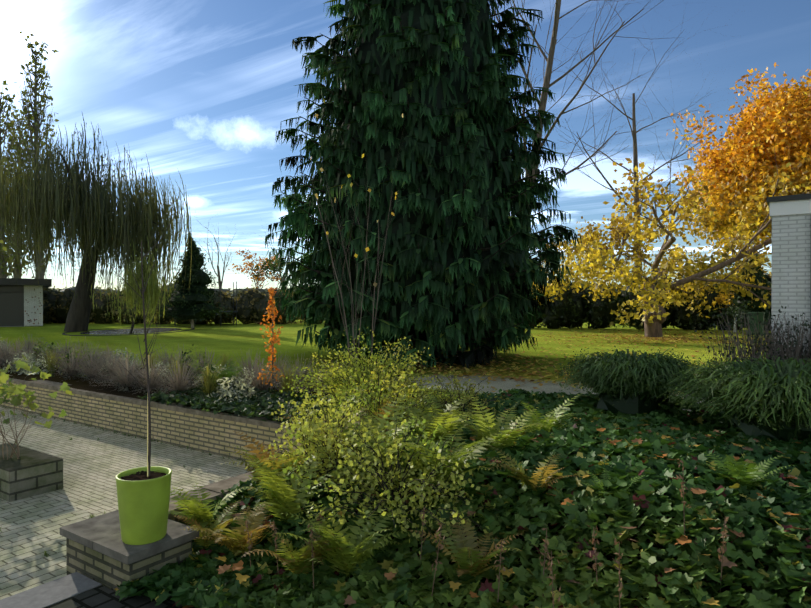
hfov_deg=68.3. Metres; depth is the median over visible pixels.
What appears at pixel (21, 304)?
shed
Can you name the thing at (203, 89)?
sky
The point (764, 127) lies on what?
orange beech tree
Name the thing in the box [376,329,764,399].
fallen leaves
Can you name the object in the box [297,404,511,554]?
yellow-green bush
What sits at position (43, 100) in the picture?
poplar tree
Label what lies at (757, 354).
twiggy shrub
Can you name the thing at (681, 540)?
dry stalks and fallen leaves
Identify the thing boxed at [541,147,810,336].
chestnut tree
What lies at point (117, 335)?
pond edge
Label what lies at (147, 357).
potted tree
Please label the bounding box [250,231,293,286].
bare tree
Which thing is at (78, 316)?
big willow wood
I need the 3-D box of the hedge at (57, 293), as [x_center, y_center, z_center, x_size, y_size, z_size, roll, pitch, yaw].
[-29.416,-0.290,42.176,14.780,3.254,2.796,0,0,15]
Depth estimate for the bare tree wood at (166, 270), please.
49.26 m
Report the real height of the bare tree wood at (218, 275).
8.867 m
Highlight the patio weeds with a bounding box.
[0,406,251,556]
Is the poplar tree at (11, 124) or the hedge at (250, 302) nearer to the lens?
the hedge at (250, 302)
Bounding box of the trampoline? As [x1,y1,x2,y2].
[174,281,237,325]
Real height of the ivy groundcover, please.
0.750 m
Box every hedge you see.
[32,276,60,322]
[43,285,324,323]
[516,274,771,330]
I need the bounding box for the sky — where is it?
[0,0,810,290]
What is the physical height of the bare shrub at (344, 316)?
4.528 m
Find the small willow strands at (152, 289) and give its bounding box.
[90,234,176,325]
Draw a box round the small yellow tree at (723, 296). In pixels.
[711,257,771,331]
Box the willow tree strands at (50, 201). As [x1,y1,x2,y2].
[0,114,191,305]
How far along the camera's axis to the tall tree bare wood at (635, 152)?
43.62 m
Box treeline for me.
[50,281,622,297]
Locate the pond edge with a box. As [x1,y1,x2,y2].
[62,327,194,335]
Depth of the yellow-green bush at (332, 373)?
7.39 m
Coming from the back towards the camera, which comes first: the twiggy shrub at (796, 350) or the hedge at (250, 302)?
the hedge at (250, 302)
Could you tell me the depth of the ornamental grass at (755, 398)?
6.01 m
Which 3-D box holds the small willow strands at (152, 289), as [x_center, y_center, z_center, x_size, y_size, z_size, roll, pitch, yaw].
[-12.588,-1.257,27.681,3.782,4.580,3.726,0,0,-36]
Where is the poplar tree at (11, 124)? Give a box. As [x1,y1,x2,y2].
[0,80,26,277]
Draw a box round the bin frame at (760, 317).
[747,312,764,334]
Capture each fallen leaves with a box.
[114,407,807,607]
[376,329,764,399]
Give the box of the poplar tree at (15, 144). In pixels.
[1,101,33,278]
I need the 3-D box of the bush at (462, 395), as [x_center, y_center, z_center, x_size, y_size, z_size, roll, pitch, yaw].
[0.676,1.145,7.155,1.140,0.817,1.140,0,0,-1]
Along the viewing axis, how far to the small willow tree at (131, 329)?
27.77 m
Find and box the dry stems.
[0,333,358,396]
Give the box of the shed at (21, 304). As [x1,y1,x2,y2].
[0,278,51,326]
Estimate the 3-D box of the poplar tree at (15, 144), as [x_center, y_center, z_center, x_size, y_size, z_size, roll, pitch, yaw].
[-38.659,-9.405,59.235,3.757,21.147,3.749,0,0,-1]
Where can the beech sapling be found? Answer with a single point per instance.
(273, 307)
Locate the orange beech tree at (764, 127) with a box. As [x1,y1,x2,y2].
[666,62,810,255]
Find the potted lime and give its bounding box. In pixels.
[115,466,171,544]
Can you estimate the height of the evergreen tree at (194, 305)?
5.330 m
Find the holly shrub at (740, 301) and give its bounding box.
[723,252,770,325]
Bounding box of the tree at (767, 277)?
[725,258,771,327]
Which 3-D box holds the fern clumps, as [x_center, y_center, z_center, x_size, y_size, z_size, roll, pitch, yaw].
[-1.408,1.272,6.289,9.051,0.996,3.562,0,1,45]
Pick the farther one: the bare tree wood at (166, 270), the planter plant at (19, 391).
the bare tree wood at (166, 270)
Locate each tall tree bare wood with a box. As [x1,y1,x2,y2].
[490,0,690,319]
[533,4,741,277]
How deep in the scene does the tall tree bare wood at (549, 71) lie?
33.05 m
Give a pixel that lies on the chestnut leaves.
(577, 280)
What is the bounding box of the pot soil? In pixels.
[121,470,166,480]
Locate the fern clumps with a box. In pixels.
[168,358,793,581]
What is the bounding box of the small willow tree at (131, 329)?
[105,246,146,333]
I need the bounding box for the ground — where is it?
[0,193,810,607]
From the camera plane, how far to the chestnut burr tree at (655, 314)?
24.54 m
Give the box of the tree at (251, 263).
[227,248,284,292]
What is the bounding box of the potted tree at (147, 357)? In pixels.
[111,216,175,476]
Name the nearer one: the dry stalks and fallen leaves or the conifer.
the dry stalks and fallen leaves
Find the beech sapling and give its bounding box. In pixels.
[256,287,286,394]
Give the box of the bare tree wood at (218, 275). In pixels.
[195,212,234,290]
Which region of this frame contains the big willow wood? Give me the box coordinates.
[47,144,157,331]
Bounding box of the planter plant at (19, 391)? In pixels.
[0,345,73,459]
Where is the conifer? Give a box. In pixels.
[261,0,582,368]
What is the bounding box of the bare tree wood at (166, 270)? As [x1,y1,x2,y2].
[161,211,184,287]
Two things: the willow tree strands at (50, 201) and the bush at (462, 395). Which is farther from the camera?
the willow tree strands at (50, 201)
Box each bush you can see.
[245,389,406,508]
[279,329,456,423]
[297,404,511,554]
[307,361,435,447]
[420,366,510,420]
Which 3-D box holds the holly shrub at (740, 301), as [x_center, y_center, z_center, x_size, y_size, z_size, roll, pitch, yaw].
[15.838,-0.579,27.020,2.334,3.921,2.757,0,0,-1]
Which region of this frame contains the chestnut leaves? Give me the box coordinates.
[531,238,755,301]
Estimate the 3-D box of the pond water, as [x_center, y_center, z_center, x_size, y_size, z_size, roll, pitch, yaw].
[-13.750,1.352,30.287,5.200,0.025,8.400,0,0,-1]
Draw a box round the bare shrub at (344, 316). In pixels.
[295,99,404,378]
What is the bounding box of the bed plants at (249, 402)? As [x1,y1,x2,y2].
[1,337,427,427]
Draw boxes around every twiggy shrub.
[690,305,808,367]
[733,307,810,367]
[777,316,810,361]
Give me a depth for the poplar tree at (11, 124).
49.38 m
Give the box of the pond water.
[80,328,180,334]
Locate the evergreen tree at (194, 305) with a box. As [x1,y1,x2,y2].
[153,231,233,328]
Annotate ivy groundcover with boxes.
[115,388,810,607]
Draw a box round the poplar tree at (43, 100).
[14,31,59,278]
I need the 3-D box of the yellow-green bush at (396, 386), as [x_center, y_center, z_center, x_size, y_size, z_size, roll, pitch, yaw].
[-0.268,1.080,6.244,1.501,0.966,1.486,0,0,-1]
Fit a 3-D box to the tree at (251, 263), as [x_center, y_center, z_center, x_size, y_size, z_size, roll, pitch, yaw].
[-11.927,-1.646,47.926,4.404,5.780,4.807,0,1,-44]
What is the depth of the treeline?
158.08 m
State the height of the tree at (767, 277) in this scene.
4.131 m

